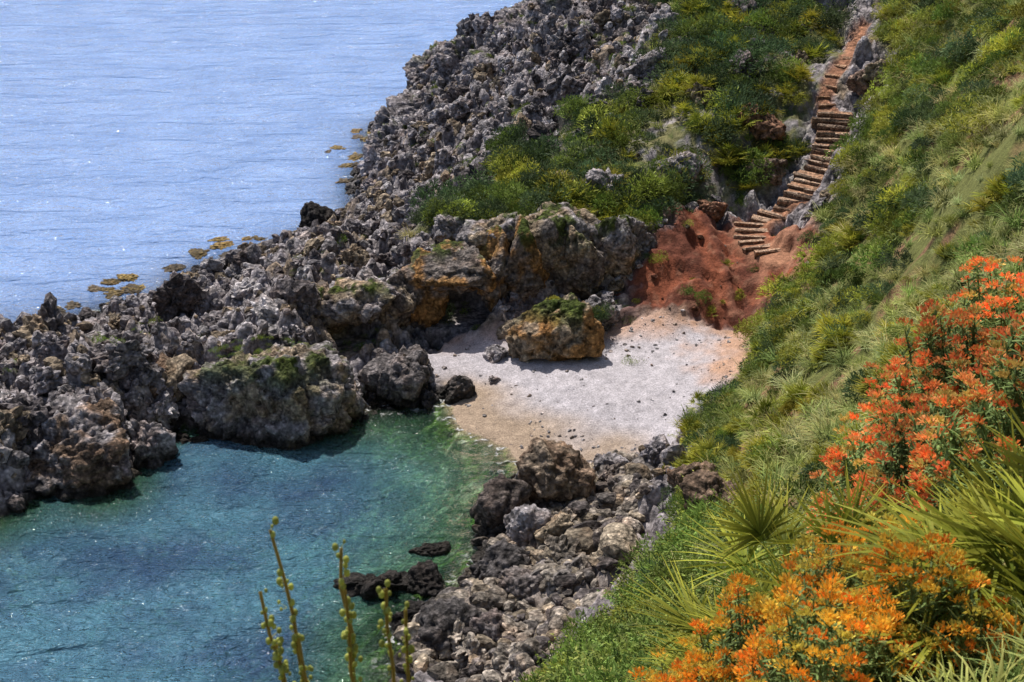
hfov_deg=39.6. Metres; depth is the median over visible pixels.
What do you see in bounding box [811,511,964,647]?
spurge bush
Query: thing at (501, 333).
boulder
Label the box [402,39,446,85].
crag
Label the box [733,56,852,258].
stone staircase
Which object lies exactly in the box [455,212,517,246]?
cliff rock
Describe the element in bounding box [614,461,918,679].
dwarf palm
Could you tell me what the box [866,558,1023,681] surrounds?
foreground grass
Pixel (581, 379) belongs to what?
beach pebbles
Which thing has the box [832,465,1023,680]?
dwarf palm
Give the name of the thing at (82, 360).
shore rocks
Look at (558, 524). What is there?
boulder
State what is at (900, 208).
slope shrubs
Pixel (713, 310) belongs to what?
bank plants
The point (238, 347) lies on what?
boulder top herbs
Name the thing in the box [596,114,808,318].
hillside stones
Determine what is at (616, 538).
rubble boulders
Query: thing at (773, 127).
hillside rock
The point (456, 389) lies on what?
boulder
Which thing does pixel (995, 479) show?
dwarf palm
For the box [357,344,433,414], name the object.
boulder
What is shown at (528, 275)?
cliff rock
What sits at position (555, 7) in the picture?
crag
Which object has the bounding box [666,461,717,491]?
hillside rock
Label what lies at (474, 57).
crag
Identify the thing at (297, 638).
budding twig plant
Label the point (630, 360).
beach weed
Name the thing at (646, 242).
hillside rock
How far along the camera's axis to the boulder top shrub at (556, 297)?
55.84 m
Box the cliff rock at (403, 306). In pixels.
[385,269,418,327]
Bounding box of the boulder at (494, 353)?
[483,344,508,363]
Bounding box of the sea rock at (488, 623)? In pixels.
[469,608,518,643]
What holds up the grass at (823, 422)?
on the terrain at (570, 398)
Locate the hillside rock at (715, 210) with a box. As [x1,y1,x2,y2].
[697,199,727,222]
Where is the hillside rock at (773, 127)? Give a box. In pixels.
[750,113,786,143]
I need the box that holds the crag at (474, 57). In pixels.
[459,47,496,72]
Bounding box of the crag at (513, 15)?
[481,8,523,53]
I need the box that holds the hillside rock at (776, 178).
[746,158,787,185]
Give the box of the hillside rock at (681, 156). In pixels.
[652,151,702,184]
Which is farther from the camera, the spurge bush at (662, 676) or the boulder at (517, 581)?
the boulder at (517, 581)
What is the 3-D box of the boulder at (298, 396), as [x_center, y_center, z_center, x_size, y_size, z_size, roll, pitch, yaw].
[-8.782,2.721,52.770,6.714,5.767,4.773,0,25,0]
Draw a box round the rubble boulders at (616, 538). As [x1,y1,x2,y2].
[393,449,651,681]
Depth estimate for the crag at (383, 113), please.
81.97 m
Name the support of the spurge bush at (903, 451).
on the terrain at (570, 398)
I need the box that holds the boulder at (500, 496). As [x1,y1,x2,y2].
[469,474,531,528]
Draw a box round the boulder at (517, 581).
[501,565,543,599]
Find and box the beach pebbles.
[435,309,744,453]
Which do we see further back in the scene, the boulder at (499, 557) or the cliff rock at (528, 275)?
the cliff rock at (528, 275)
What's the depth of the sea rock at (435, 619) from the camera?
39.72 m
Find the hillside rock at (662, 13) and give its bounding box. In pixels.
[642,8,678,29]
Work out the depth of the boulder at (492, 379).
54.58 m
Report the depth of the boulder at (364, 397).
53.95 m
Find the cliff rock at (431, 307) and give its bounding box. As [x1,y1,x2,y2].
[401,248,449,329]
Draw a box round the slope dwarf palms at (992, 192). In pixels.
[657,0,1023,555]
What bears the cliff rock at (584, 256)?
on the terrain at (570, 398)
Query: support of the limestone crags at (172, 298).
on the terrain at (570, 398)
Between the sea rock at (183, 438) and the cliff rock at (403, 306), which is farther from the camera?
the cliff rock at (403, 306)
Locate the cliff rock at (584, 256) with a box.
[563,225,605,299]
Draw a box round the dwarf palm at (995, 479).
[859,425,1023,636]
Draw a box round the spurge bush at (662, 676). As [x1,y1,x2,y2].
[628,645,729,681]
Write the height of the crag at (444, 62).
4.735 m
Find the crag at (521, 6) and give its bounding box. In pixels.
[495,0,532,23]
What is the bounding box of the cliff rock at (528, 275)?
[505,214,549,302]
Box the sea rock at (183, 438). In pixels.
[175,432,208,449]
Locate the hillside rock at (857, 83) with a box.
[846,69,880,94]
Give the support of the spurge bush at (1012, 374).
on the terrain at (570, 398)
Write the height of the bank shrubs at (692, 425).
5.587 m
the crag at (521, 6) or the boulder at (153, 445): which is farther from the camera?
the crag at (521, 6)
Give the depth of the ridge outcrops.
67.94 m
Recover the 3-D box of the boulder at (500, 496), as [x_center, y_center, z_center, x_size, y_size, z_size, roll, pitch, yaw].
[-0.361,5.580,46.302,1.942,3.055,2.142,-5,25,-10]
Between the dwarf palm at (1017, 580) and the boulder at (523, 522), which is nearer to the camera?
the dwarf palm at (1017, 580)
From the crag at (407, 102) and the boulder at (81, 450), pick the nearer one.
the boulder at (81, 450)
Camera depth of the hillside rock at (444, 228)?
59.32 m
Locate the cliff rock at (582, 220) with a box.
[524,201,600,240]
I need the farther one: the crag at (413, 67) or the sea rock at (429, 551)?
the crag at (413, 67)
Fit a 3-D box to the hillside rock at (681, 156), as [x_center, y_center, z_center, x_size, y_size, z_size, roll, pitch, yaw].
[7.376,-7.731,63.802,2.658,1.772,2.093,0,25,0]
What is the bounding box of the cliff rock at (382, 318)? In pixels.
[366,311,399,329]
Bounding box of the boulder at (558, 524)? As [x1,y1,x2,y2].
[534,511,573,542]
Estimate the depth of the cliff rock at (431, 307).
58.00 m
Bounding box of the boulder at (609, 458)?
[589,451,628,472]
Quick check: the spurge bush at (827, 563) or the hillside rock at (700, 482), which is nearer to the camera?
the spurge bush at (827, 563)
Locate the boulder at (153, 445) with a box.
[126,418,178,480]
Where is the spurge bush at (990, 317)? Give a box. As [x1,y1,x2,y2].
[867,254,1023,443]
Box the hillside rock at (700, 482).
[679,469,739,517]
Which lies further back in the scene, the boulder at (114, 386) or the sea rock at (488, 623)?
the boulder at (114, 386)
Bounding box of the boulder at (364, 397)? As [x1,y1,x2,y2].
[360,391,372,409]
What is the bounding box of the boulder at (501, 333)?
[496,320,511,339]
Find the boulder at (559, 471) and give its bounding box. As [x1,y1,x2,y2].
[515,437,596,501]
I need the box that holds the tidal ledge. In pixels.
[57,128,370,313]
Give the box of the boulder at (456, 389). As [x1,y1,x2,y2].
[435,375,475,404]
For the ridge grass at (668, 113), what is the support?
on the terrain at (570, 398)
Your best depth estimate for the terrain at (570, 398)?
53.91 m
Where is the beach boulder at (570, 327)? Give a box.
[505,292,604,361]
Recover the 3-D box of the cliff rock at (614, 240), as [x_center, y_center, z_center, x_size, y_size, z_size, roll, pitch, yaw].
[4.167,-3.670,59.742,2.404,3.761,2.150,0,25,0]
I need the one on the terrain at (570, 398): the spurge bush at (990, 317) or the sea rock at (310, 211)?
the spurge bush at (990, 317)
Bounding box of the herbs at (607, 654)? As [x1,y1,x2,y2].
[514,470,819,681]
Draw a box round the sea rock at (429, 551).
[408,541,451,559]
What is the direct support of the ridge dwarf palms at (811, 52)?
on the terrain at (570, 398)
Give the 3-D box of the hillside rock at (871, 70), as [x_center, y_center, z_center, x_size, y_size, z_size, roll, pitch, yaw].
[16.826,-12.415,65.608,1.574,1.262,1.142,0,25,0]
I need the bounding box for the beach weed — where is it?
[623,353,646,364]
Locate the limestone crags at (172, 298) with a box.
[0,0,814,463]
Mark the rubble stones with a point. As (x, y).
(568, 572)
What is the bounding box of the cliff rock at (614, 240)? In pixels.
[591,216,638,276]
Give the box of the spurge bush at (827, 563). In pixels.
[732,519,932,677]
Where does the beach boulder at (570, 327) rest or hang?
on the terrain at (570, 398)
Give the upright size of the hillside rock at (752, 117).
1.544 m
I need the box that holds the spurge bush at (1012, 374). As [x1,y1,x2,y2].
[905,279,1023,559]
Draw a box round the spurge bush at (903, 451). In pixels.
[816,386,1019,562]
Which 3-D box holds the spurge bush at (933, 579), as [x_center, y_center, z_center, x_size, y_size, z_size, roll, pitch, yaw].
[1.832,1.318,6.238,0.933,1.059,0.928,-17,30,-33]
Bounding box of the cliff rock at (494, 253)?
[476,225,509,311]
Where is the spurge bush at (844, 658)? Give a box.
[726,558,923,681]
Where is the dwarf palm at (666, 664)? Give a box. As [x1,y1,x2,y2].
[627,617,715,681]
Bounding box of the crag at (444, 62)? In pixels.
[426,35,473,85]
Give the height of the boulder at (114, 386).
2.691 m
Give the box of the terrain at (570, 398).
[0,0,1023,681]
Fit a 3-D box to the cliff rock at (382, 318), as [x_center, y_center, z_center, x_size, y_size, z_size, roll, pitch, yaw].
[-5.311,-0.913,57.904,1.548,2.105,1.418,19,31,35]
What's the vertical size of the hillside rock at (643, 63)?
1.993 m
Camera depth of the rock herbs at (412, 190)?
63.41 m
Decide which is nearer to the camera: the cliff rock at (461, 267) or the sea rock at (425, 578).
the sea rock at (425, 578)
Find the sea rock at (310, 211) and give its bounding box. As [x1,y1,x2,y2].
[298,201,339,227]
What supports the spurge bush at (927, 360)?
on the terrain at (570, 398)
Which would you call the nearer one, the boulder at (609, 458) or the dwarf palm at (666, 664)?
the dwarf palm at (666, 664)
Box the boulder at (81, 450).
[24,393,134,527]
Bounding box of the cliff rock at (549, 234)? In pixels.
[530,213,577,294]
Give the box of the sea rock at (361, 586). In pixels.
[333,569,413,609]
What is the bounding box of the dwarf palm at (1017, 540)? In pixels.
[797,392,1023,675]
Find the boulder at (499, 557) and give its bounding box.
[469,538,530,579]
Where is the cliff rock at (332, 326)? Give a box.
[311,280,349,334]
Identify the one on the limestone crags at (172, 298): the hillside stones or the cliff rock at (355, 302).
the cliff rock at (355, 302)
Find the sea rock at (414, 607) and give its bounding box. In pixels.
[390,597,434,633]
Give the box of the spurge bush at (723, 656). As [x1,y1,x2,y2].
[666,570,831,681]
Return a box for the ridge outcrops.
[457,0,841,190]
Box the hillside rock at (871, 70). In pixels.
[862,59,888,85]
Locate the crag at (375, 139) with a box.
[365,122,406,149]
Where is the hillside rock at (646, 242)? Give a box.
[618,214,656,259]
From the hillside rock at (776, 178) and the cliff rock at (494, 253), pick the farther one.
the hillside rock at (776, 178)
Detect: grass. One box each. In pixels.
[396,0,844,240]
[553,0,1023,680]
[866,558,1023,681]
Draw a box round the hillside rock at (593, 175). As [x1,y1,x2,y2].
[583,167,631,200]
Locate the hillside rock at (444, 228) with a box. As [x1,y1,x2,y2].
[431,212,466,241]
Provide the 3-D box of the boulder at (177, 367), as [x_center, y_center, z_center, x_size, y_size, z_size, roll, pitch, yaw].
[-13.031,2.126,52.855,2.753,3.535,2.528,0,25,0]
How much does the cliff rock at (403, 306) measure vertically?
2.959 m
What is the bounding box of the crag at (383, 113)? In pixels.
[370,106,401,134]
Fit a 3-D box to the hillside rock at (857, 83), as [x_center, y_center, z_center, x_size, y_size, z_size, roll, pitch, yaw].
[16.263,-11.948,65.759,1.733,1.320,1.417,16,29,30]
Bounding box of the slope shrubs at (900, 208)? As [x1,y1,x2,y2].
[612,0,1023,616]
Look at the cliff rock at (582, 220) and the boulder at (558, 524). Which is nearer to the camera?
the boulder at (558, 524)
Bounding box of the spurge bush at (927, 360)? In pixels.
[806,298,1023,576]
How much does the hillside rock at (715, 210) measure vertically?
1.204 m
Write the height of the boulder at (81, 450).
4.098 m
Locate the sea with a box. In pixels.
[0,0,521,681]
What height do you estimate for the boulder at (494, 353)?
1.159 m
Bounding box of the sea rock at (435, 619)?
[410,596,483,651]
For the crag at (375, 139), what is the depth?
81.55 m
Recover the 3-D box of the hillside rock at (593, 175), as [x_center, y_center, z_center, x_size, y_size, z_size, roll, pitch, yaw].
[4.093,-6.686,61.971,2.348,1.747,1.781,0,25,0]
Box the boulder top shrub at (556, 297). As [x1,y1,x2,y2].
[546,294,559,310]
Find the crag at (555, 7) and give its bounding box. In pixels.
[524,0,582,22]
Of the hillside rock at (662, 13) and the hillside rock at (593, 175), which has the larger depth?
the hillside rock at (662, 13)
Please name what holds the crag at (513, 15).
on the terrain at (570, 398)
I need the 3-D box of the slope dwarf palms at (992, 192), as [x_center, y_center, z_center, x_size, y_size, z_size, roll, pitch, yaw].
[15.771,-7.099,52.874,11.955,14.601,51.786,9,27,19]
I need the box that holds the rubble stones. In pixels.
[395,451,655,681]
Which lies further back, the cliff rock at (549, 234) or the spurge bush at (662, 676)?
the cliff rock at (549, 234)
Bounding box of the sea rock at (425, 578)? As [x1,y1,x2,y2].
[405,560,445,596]
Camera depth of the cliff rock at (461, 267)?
57.30 m
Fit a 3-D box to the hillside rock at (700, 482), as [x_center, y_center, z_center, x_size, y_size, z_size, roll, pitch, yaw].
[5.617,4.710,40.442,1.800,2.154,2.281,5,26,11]
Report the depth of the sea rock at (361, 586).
42.92 m
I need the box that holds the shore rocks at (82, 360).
[0,0,830,538]
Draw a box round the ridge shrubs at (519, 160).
[406,0,859,318]
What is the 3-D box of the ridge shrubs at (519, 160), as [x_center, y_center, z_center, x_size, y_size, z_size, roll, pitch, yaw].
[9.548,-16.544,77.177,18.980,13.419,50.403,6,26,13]
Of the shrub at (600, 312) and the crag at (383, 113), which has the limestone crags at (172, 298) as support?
the shrub at (600, 312)
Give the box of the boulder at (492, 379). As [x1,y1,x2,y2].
[488,375,500,384]
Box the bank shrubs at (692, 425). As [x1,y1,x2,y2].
[528,182,853,681]
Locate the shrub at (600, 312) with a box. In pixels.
[590,300,614,321]
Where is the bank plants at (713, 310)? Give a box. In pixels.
[633,219,820,332]
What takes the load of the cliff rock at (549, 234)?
on the terrain at (570, 398)
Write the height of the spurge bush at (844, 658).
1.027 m
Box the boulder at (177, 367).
[149,352,197,402]
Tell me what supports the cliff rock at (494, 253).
on the terrain at (570, 398)
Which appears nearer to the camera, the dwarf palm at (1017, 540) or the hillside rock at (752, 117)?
the dwarf palm at (1017, 540)
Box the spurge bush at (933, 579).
[829,530,1023,681]
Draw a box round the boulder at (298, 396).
[176,340,366,460]
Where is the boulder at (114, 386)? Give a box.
[102,378,124,395]
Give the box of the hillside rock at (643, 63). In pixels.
[624,47,672,78]
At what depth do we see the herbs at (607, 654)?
30.16 m
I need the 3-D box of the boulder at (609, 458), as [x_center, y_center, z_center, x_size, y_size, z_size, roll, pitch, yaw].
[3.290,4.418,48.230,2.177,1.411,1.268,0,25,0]
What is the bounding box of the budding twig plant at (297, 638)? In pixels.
[259,516,414,681]
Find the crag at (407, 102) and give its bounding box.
[386,84,442,120]
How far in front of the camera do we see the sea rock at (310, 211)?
69.74 m
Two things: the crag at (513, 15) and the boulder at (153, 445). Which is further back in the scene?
the crag at (513, 15)
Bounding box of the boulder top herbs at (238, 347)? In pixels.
[208,335,300,364]
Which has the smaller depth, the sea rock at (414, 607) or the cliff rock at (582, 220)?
the sea rock at (414, 607)
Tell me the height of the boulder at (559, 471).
3.296 m
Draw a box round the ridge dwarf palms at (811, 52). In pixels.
[429,0,844,220]
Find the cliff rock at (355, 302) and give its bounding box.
[316,276,400,326]
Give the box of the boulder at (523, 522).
[503,503,552,545]
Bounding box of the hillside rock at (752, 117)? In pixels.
[731,103,764,126]
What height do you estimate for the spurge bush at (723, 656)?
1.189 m
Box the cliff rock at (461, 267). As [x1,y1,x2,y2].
[413,239,496,293]
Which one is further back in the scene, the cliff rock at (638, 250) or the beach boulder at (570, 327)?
the cliff rock at (638, 250)
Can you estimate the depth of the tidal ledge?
66.44 m
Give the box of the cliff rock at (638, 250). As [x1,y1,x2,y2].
[631,226,640,257]
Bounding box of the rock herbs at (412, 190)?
[4,4,781,443]

